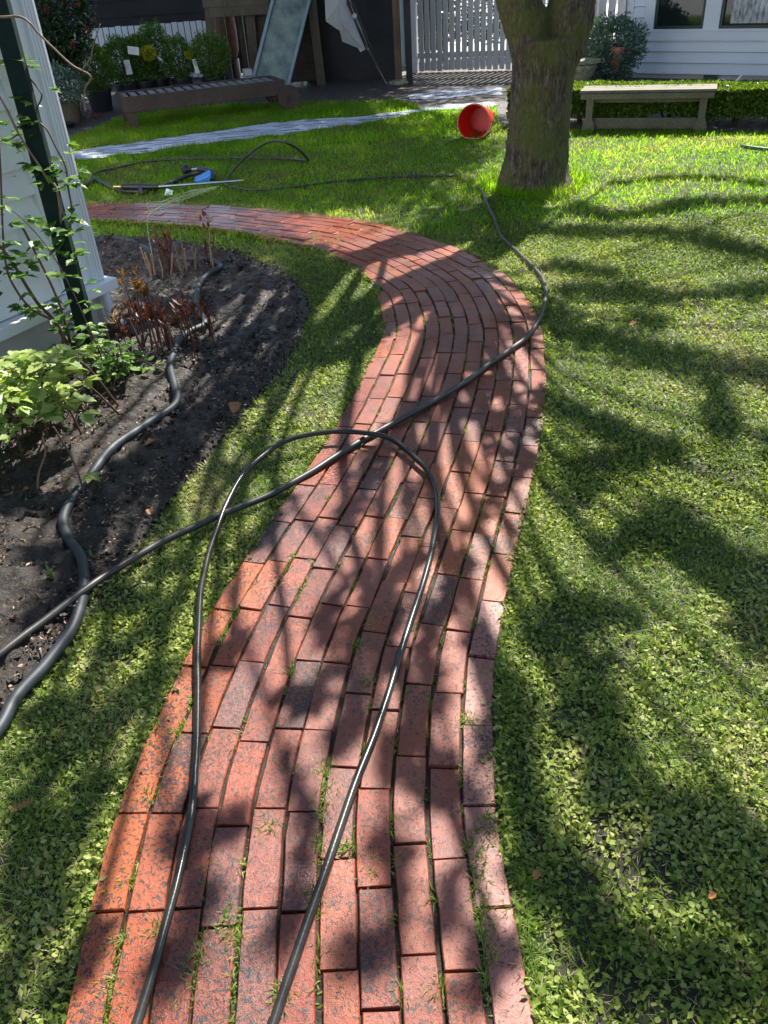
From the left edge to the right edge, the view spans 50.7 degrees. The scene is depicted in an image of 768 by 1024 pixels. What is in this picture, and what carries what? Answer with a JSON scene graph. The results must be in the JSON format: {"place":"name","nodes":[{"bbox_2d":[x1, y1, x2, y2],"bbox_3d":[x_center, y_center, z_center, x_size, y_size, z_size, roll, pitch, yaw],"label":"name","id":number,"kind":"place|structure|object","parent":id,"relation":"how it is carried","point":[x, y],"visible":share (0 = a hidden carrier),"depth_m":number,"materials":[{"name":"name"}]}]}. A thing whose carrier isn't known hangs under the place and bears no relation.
{"place":"outdoors","nodes":[
{"label":"outdoors","id":0,"kind":"place"},
{"bbox_2d":[215,16,240,79],"bbox_3d":[-2.577,-7.588,13.234,0.420,0.988,0.420,-4,34,0],"label":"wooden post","id":1,"kind":"object","parent":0,"point":[231,29],"visible":0.3,"depth_m":13.08,"materials":[{"name":"brown wood"}]},
{"bbox_2d":[72,109,419,159],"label":"path","id":2,"kind":"structure","parent":0,"point":[274,128],"depth_m":9.11,"materials":[{"name":"grey stone"}]},
{"bbox_2d":[65,203,546,1023],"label":"brick path","id":3,"kind":"structure","parent":0,"point":[311,701],"depth_m":1.99,"materials":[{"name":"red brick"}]},
{"bbox_2d":[0,185,547,658],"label":"hose","id":4,"kind":"object","parent":3,"relation":"on","point":[62,607],"visible":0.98,"depth_m":2.83,"materials":[{"name":"grey rubber"}]},
{"bbox_2d":[131,429,440,1023],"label":"hose","id":5,"kind":"object","parent":3,"relation":"on","point":[282,993],"visible":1,"depth_m":1.86,"materials":[{"name":"black rubber"}]},
{"bbox_2d":[92,223,530,1023],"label":"joint weeds","id":6,"kind":"object","parent":3,"relation":"on","point":[352,849],"visible":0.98,"depth_m":1.68,"materials":[{"name":"green plant"}]},
{"bbox_2d":[111,206,537,1019],"bbox_3d":[-0.389,-0.941,4.124,2.475,0.005,6.942,-13,35,-13],"label":"path grit","id":7,"kind":"object","parent":3,"relation":"on","point":[403,548],"visible":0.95,"depth_m":2.02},
{"bbox_2d":[86,199,568,1023],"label":"edge weeds","id":8,"kind":"object","parent":3,"relation":"on","point":[516,589],"visible":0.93,"depth_m":2.53,"materials":[{"name":"green plant"}]},
{"bbox_2d":[0,101,767,1023],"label":"lawn","id":9,"kind":"structure","parent":0,"point":[568,883],"depth_m":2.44,"materials":[{"name":"plant"}]},
{"bbox_2d":[11,797,33,811],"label":"dead leaf","id":10,"kind":"object","parent":9,"relation":"on","point":[21,805],"visible":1,"depth_m":1.81,"materials":[{"name":"brown plant"}]},
{"bbox_2d":[0,0,125,369],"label":"house","id":11,"kind":"structure","parent":9,"relation":"on","point":[20,332],"depth_m":3.77,"materials":[{"name":"white paint"}]},
{"bbox_2d":[82,171,203,193],"bbox_3d":[-2.245,-2.900,7.159,1.317,0.070,0.552,-1,34,4],"label":"hose","id":12,"kind":"object","parent":9,"relation":"on","point":[173,181],"visible":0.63,"depth_m":7.19,"materials":[{"name":"black plastic"}]},
{"bbox_2d":[17,255,310,708],"bbox_3d":[-1.947,-0.457,3.613,3.806,0.001,4.644,18,40,29],"label":"garden bed base","id":13,"kind":"object","parent":9,"relation":"on","point":[167,504],"visible":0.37,"depth_m":3.16,"materials":[{"name":"soil"}]},
{"bbox_2d":[0,226,88,349],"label":"bramble cane","id":14,"kind":"object","parent":13,"relation":"on","point":[34,267],"visible":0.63,"depth_m":3.60,"materials":[{"name":"green plant"}]},
{"bbox_2d":[0,53,89,347],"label":"bramble cane","id":15,"kind":"object","parent":13,"relation":"on","point":[71,218],"visible":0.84,"depth_m":3.56,"materials":[{"name":"green plant"}]},
{"bbox_2d":[0,194,96,352],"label":"bramble cane","id":16,"kind":"object","parent":13,"relation":"on","point":[39,223],"visible":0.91,"depth_m":3.40,"materials":[{"name":"green plant"}]},
{"bbox_2d":[0,232,309,710],"bbox_3d":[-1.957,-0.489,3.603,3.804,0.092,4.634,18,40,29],"label":"garden bed","id":17,"kind":"object","parent":13,"relation":"on","point":[15,584],"visible":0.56,"depth_m":3.24,"materials":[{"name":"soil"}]},
{"bbox_2d":[0,136,73,378],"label":"bramble cane","id":18,"kind":"object","parent":17,"relation":"on","point":[56,320],"visible":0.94,"depth_m":3.49,"materials":[{"name":"green plant"}]},
{"bbox_2d":[36,437,45,488],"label":"twig","id":19,"kind":"object","parent":17,"relation":"on","point":[40,467],"visible":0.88,"depth_m":2.87,"materials":[{"name":"wood"}]},
{"bbox_2d":[15,176,73,349],"bbox_3d":[-1.626,-1.167,3.808,0.452,0.941,0.205,25,44,36],"label":"bramble cane","id":20,"kind":"object","parent":17,"relation":"on","point":[36,244],"visible":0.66,"depth_m":3.78,"materials":[{"name":"green plant"}]},
{"bbox_2d":[44,562,53,579],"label":"iris shoot","id":21,"kind":"object","parent":17,"relation":"on","point":[50,573],"visible":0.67,"depth_m":2.48,"materials":[{"name":"green plant"}]},
{"bbox_2d":[0,0,101,356],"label":"plant post","id":22,"kind":"object","parent":17,"relation":"on","point":[17,71],"visible":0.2,"depth_m":3.51,"materials":[{"name":"green paint"}]},
{"bbox_2d":[0,15,100,110],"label":"rose stem","id":23,"kind":"object","parent":22,"relation":"attached to","point":[36,31],"visible":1,"depth_m":3.35,"materials":[{"name":"plant"}]},
{"bbox_2d":[0,96,103,337],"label":"bramble cane","id":24,"kind":"object","parent":17,"relation":"on","point":[30,168],"visible":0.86,"depth_m":3.58,"materials":[{"name":"green plant"}]},
{"bbox_2d":[0,343,119,458],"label":"raspberry plant","id":25,"kind":"object","parent":17,"relation":"on","point":[29,399],"visible":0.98,"depth_m":2.92,"materials":[{"name":"green plant"}]},
{"bbox_2d":[53,426,85,494],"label":"twig","id":26,"kind":"object","parent":17,"relation":"on","point":[69,453],"visible":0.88,"depth_m":2.77,"materials":[{"name":"wood"}]},
{"bbox_2d":[75,373,88,416],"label":"twig","id":27,"kind":"object","parent":17,"relation":"on","point":[82,395],"visible":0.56,"depth_m":3.40,"materials":[{"name":"wood"}]},
{"bbox_2d":[81,472,103,488],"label":"seedling","id":28,"kind":"object","parent":17,"relation":"on","point":[89,477],"visible":0.94,"depth_m":2.87,"materials":[{"name":"plant"}]},
{"bbox_2d":[74,322,140,389],"bbox_3d":[-1.246,-0.719,3.611,0.298,0.362,0.364,-4,34,0],"label":"leafy plant","id":29,"kind":"object","parent":17,"relation":"on","point":[102,363],"visible":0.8,"depth_m":3.58,"materials":[{"name":"green plant"}]},
{"bbox_2d":[0,235,223,737],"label":"hose","id":30,"kind":"object","parent":17,"relation":"on","point":[30,680],"visible":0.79,"depth_m":2.68,"materials":[{"name":"rubber"}]},
{"bbox_2d":[105,303,127,339],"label":"peony clump","id":31,"kind":"object","parent":17,"relation":"on","point":[115,320],"visible":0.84,"depth_m":4.10,"materials":[{"name":"brown plant"}]},
{"bbox_2d":[88,340,165,388],"bbox_3d":[-1.231,-0.673,3.716,0.358,0.168,0.315,16,39,27],"label":"leafy plant","id":32,"kind":"object","parent":17,"relation":"on","point":[124,346],"visible":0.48,"depth_m":3.73,"materials":[{"name":"green plant"}]},
{"bbox_2d":[116,264,150,307],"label":"peony clump","id":33,"kind":"object","parent":17,"relation":"on","point":[143,289],"visible":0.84,"depth_m":4.40,"materials":[{"name":"brown plant"}]},
{"bbox_2d":[104,312,171,356],"bbox_3d":[-1.154,-0.816,3.852,0.290,0.242,0.106,-9,35,-7],"label":"cut stem clump","id":34,"kind":"object","parent":17,"relation":"on","point":[142,343],"visible":0.6,"depth_m":3.84,"materials":[{"name":"plant"}]},
{"bbox_2d":[144,438,153,444],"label":"dead leaf","id":35,"kind":"object","parent":17,"relation":"on","point":[149,440],"visible":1,"depth_m":3.16,"materials":[{"name":"brown plant"}]},
{"bbox_2d":[148,227,175,274],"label":"peony clump","id":36,"kind":"object","parent":17,"relation":"on","point":[162,245],"visible":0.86,"depth_m":4.93,"materials":[{"name":"brown plant"}]},
{"bbox_2d":[140,247,183,277],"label":"cut stem clump","id":37,"kind":"object","parent":17,"relation":"on","point":[147,263],"visible":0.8,"depth_m":4.91,"materials":[{"name":"plant"}]},
{"bbox_2d":[116,292,218,355],"bbox_3d":[-1.041,-0.932,3.934,0.451,0.325,0.328,13,38,23],"label":"peony clump","id":38,"kind":"object","parent":17,"relation":"on","point":[182,309],"visible":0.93,"depth_m":3.88,"materials":[{"name":"brown plant"}]},
{"bbox_2d":[145,186,218,263],"bbox_3d":[-1.206,-1.719,4.953,0.484,0.490,0.006,-4,34,0],"label":"grass plume","id":39,"kind":"object","parent":17,"relation":"on","point":[205,189],"depth_m":4.85,"materials":[{"name":"plant"}]},
{"bbox_2d":[165,236,213,270],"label":"cut stem clump","id":40,"kind":"object","parent":17,"relation":"on","point":[185,257],"visible":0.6,"depth_m":4.99,"materials":[{"name":"plant"}]},
{"bbox_2d":[177,209,204,265],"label":"wire stem","id":41,"kind":"object","parent":17,"relation":"on","point":[190,237],"visible":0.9,"depth_m":4.98,"materials":[{"name":"plant"}]},
{"bbox_2d":[195,298,215,336],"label":"peony clump","id":42,"kind":"object","parent":17,"relation":"on","point":[205,309],"visible":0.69,"depth_m":4.04,"materials":[{"name":"brown plant"}]},
{"bbox_2d":[199,203,211,265],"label":"seed stalk","id":43,"kind":"object","parent":17,"relation":"on","point":[200,218],"visible":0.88,"depth_m":4.93,"materials":[{"name":"plant"}]},
{"bbox_2d":[202,231,214,263],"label":"peony clump","id":44,"kind":"object","parent":17,"relation":"on","point":[205,246],"visible":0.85,"depth_m":5.07,"materials":[{"name":"brown plant"}]},
{"bbox_2d":[229,402,241,412],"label":"dead leaf","id":45,"kind":"object","parent":17,"relation":"on","point":[234,406],"visible":1,"depth_m":3.34,"materials":[{"name":"brown plant"}]},
{"bbox_2d":[113,179,243,195],"bbox_3d":[-1.762,-2.784,6.927,1.118,0.085,0.202,-5,34,-2],"label":"pressure lance","id":46,"kind":"object","parent":9,"relation":"on","point":[132,186],"visible":1,"depth_m":6.93,"materials":[{"name":"black plastic"}]},
{"bbox_2d":[181,164,215,182],"bbox_3d":[-1.676,-3.010,7.228,0.187,0.109,0.511,-31,43,-34],"label":"foam sprayer","id":47,"kind":"object","parent":9,"relation":"on","point":[207,174],"visible":0.93,"depth_m":7.15,"materials":[{"name":"blue plastic"}]},
{"bbox_2d":[115,75,299,127],"bbox_3d":[-2.228,-5.255,10.358,2.212,0.356,0.741,-15,36,-16],"label":"sun lounger","id":48,"kind":"object","parent":9,"relation":"on","point":[270,88],"visible":0.94,"depth_m":10.13,"materials":[{"name":"brown wood"}]},
{"bbox_2d":[36,218,387,1023],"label":"grass fringe","id":49,"kind":"object","parent":9,"relation":"on","point":[372,348],"depth_m":2.08,"materials":[{"name":"green plant"}]},
{"bbox_2d":[38,218,389,1023],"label":"edge weeds","id":50,"kind":"object","parent":9,"relation":"on","point":[86,890],"visible":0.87,"depth_m":1.97,"materials":[{"name":"green plant"}]},
{"bbox_2d":[90,139,453,190],"bbox_3d":[-1.062,-3.161,7.178,3.454,0.328,1.193,12,38,22],"label":"hose","id":51,"kind":"object","parent":9,"relation":"on","point":[271,158],"visible":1,"depth_m":7.08,"materials":[{"name":"grey rubber"}]},
{"bbox_2d":[69,97,507,161],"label":"grass","id":52,"kind":"structure","parent":9,"relation":"on","point":[165,120],"depth_m":9.48,"materials":[{"name":"green plant"}]},
{"bbox_2d":[86,200,572,1023],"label":"grass fringe","id":53,"kind":"object","parent":9,"relation":"on","point":[528,956],"depth_m":1.77,"materials":[{"name":"green plant"}]},
{"bbox_2d":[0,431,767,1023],"bbox_3d":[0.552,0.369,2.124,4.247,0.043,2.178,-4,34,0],"label":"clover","id":54,"kind":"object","parent":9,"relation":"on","point":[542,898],"visible":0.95,"depth_m":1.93,"materials":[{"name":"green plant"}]},
{"bbox_2d":[0,212,767,1023],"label":"thatch","id":55,"kind":"object","parent":9,"relation":"on","point":[502,638],"visible":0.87,"depth_m":2.16,"materials":[{"name":"plant"}]},
{"bbox_2d":[75,124,767,249],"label":"grass","id":56,"kind":"structure","parent":9,"relation":"on","point":[491,141],"depth_m":6.72,"materials":[{"name":"green plant"}]},
{"bbox_2d":[457,103,493,139],"bbox_3d":[0.950,-3.947,8.155,0.352,0.335,0.393,8,36,17],"label":"bucket","id":57,"kind":"object","parent":9,"relation":"on","point":[478,117],"visible":0.98,"depth_m":8.24,"materials":[{"name":"red plastic"}]},
{"bbox_2d":[193,209,767,474],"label":"grass","id":58,"kind":"structure","parent":9,"relation":"on","point":[659,363],"depth_m":3.85,"materials":[{"name":"green plant"}]},
{"bbox_2d":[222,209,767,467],"bbox_3d":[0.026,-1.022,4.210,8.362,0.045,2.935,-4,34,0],"label":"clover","id":59,"kind":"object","parent":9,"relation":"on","point":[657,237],"visible":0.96,"depth_m":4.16,"materials":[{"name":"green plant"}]},
{"bbox_2d":[463,163,598,201],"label":"grass","id":60,"kind":"structure","parent":9,"relation":"on","point":[487,183],"depth_m":6.21,"materials":[{"name":"green plant"}]},
{"bbox_2d":[532,870,540,879],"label":"dead leaf","id":61,"kind":"object","parent":9,"relation":"on","point":[538,874],"visible":1,"depth_m":1.62,"materials":[{"name":"brown plant"}]},
{"bbox_2d":[495,0,595,193],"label":"tree","id":62,"kind":"object","parent":9,"relation":"on","point":[547,44],"visible":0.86,"depth_m":5.85,"materials":[{"name":"brown plant"}]},
{"bbox_2d":[580,84,716,130],"bbox_3d":[2.572,-3.967,7.963,1.255,0.367,0.338,9,36,18],"label":"wooden bench","id":63,"kind":"object","parent":9,"relation":"on","point":[701,93],"visible":0.98,"depth_m":7.86,"materials":[{"name":"grey wood"}]},
{"bbox_2d":[618,0,767,80],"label":"house","id":64,"kind":"structure","parent":9,"relation":"on","point":[710,39],"depth_m":10.32,"materials":[{"name":"white paint"}]},
{"bbox_2d":[653,0,706,28],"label":"window","id":65,"kind":"structure","parent":64,"relation":"in","point":[669,14],"depth_m":10.36,"materials":[{"name":"clear glass"}]},
{"bbox_2d":[719,0,767,28],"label":"window","id":66,"kind":"structure","parent":64,"relation":"in","point":[734,13],"depth_m":9.93,"materials":[{"name":"clear glass"}]},
{"bbox_2d":[708,891,715,898],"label":"dead leaf","id":67,"kind":"object","parent":9,"relation":"on","point":[712,894],"visible":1,"depth_m":1.55,"materials":[{"name":"orange plant"}]},
{"bbox_2d":[741,144,767,150],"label":"hose","id":68,"kind":"object","parent":9,"relation":"on","point":[752,147],"visible":0.99,"depth_m":6.91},
{"bbox_2d":[58,56,767,136],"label":"yard","id":69,"kind":"structure","parent":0,"point":[430,80],"depth_m":11.32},
{"bbox_2d":[34,0,98,117],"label":"camellia","id":70,"kind":"object","parent":69,"relation":"on","point":[63,42],"visible":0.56,"depth_m":10.26,"materials":[{"name":"green plant"}]},
{"bbox_2d":[50,60,89,123],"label":"potted plant","id":71,"kind":"object","parent":69,"relation":"on","point":[70,108],"visible":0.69,"depth_m":10.31,"materials":[{"name":"green plant"}]},
{"bbox_2d":[65,121,75,128],"bbox_3d":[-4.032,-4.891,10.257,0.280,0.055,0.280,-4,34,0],"label":"plant pot","id":72,"kind":"object","parent":69,"relation":"on","point":[69,124],"visible":0.41,"depth_m":10.24,"materials":[{"name":"black plastic"}]},
{"bbox_2d":[65,40,120,112],"bbox_3d":[-3.976,-5.979,11.098,0.731,0.888,0.594,17,39,28],"label":"potted shrub","id":73,"kind":"object","parent":69,"relation":"on","point":[100,97],"visible":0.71,"depth_m":11.06,"materials":[{"name":"green plant"}]},
{"bbox_2d":[83,109,116,120],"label":"fallen petals","id":74,"kind":"object","parent":69,"relation":"on","point":[91,114],"visible":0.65,"depth_m":10.90,"materials":[{"name":"brown plant"}]},
{"bbox_2d":[96,33,146,91],"bbox_3d":[-3.731,-6.345,11.599,0.748,0.900,0.615,-4,34,0],"label":"potted shrub","id":75,"kind":"object","parent":69,"relation":"on","point":[124,82],"visible":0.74,"depth_m":11.43,"materials":[{"name":"green plant"}]},
{"bbox_2d":[48,20,206,87],"bbox_3d":[-5.589,-7.533,13.537,5.392,0.850,0.055,-7,34,-5],"label":"picket fence","id":76,"kind":"object","parent":69,"relation":"on","point":[169,30],"visible":0.17,"depth_m":13.51,"materials":[{"name":"white paint"}]},
{"bbox_2d":[119,32,158,88],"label":"potted shrub","id":77,"kind":"object","parent":69,"relation":"on","point":[145,49],"visible":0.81,"depth_m":11.53,"materials":[{"name":"green plant"}]},
{"bbox_2d":[38,0,249,81],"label":"shed","id":78,"kind":"structure","parent":69,"relation":"on","point":[120,13],"depth_m":14.10,"materials":[{"name":"grey wood"}]},
{"bbox_2d":[135,17,173,87],"bbox_3d":[-3.315,-6.604,11.810,0.551,1.040,0.510,-4,34,0],"label":"potted shrub","id":79,"kind":"object","parent":69,"relation":"on","point":[162,80],"visible":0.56,"depth_m":11.65,"materials":[{"name":"green plant"}]},
{"bbox_2d":[160,32,199,85],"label":"potted shrub","id":80,"kind":"object","parent":69,"relation":"on","point":[183,77],"visible":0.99,"depth_m":11.57,"materials":[{"name":"green plant"}]},
{"bbox_2d":[184,28,233,82],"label":"potted shrub","id":81,"kind":"object","parent":69,"relation":"on","point":[211,73],"visible":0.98,"depth_m":11.48,"materials":[{"name":"green plant"}]},
{"bbox_2d":[202,0,325,84],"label":"play frame","id":82,"kind":"object","parent":69,"relation":"on","point":[283,39],"visible":0.78,"depth_m":11.75,"materials":[{"name":"wood"}]},
{"bbox_2d":[325,0,385,83],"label":"garden umbrella","id":83,"kind":"object","parent":69,"relation":"on","point":[341,17],"visible":0.99,"depth_m":11.17,"materials":[{"name":"fabric"}]},
{"bbox_2d":[307,0,412,83],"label":"board wall","id":84,"kind":"structure","parent":69,"relation":"on","point":[386,24],"depth_m":12.22,"materials":[{"name":"brown wood"}]},
{"bbox_2d":[390,79,408,84],"bbox_3d":[0.234,-6.324,11.919,0.300,0.050,0.300,-4,34,0],"label":"stepping stone","id":85,"kind":"object","parent":69,"relation":"on","point":[399,82],"visible":0.98,"depth_m":11.83,"materials":[{"name":"grey stone"}]},
{"bbox_2d":[408,87,501,98],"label":"water","id":86,"kind":"structure","parent":69,"relation":"on","point":[443,94],"depth_m":10.75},
{"bbox_2d":[418,101,495,110],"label":"path","id":87,"kind":"structure","parent":69,"relation":"on","point":[458,106],"depth_m":9.87,"materials":[{"name":"white concrete"}]},
{"bbox_2d":[417,0,546,59],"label":"shrub","id":88,"kind":"object","parent":69,"relation":"on","point":[454,23],"visible":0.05,"depth_m":13.89,"materials":[{"name":"green plant"}]},
{"bbox_2d":[410,0,598,72],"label":"picket gate","id":89,"kind":"structure","parent":69,"relation":"on","point":[445,54],"depth_m":12.47,"materials":[{"name":"white paint"}]},
{"bbox_2d":[574,58,600,94],"bbox_3d":[2.423,-5.319,9.933,0.420,0.392,0.420,-4,34,0],"label":"stone urn","id":90,"kind":"object","parent":69,"relation":"on","point":[585,68],"visible":0.41,"depth_m":9.77,"materials":[{"name":"grey stone"}]},
{"bbox_2d":[588,0,624,64],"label":"picket fence","id":91,"kind":"object","parent":69,"relation":"on","point":[611,6],"visible":0.05,"depth_m":11.09,"materials":[{"name":"white paint"}]},
{"bbox_2d":[582,9,650,81],"bbox_3d":[2.814,-5.889,10.313,1.096,0.884,0.834,8,36,17],"label":"potted ivy","id":92,"kind":"object","parent":69,"relation":"on","point":[618,57],"visible":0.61,"depth_m":10.13,"materials":[{"name":"green plant"}]},
{"bbox_2d":[506,78,767,124],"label":"hedge","id":93,"kind":"object","parent":69,"relation":"on","point":[735,101],"visible":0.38,"depth_m":7.86,"materials":[{"name":"green plant"}]},
{"bbox_2d":[418,0,442,49],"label":"tree","id":94,"kind":"object","parent":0,"point":[430,37],"visible":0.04,"depth_m":15.96,"materials":[{"name":"green plant"}]},
{"bbox_2d":[417,0,617,51],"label":"driveway","id":95,"kind":"structure","parent":0,"point":[499,37],"depth_m":16.92,"materials":[{"name":"concrete"}]},
{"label":"white block","id":96,"kind":"object","parent":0,"visible":0},
{"bbox_2d":[242,68,252,75],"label":"white block","id":97,"kind":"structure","parent":96,"relation":"on","point":[247,71],"depth_m":11.45,"materials":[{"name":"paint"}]}
]}

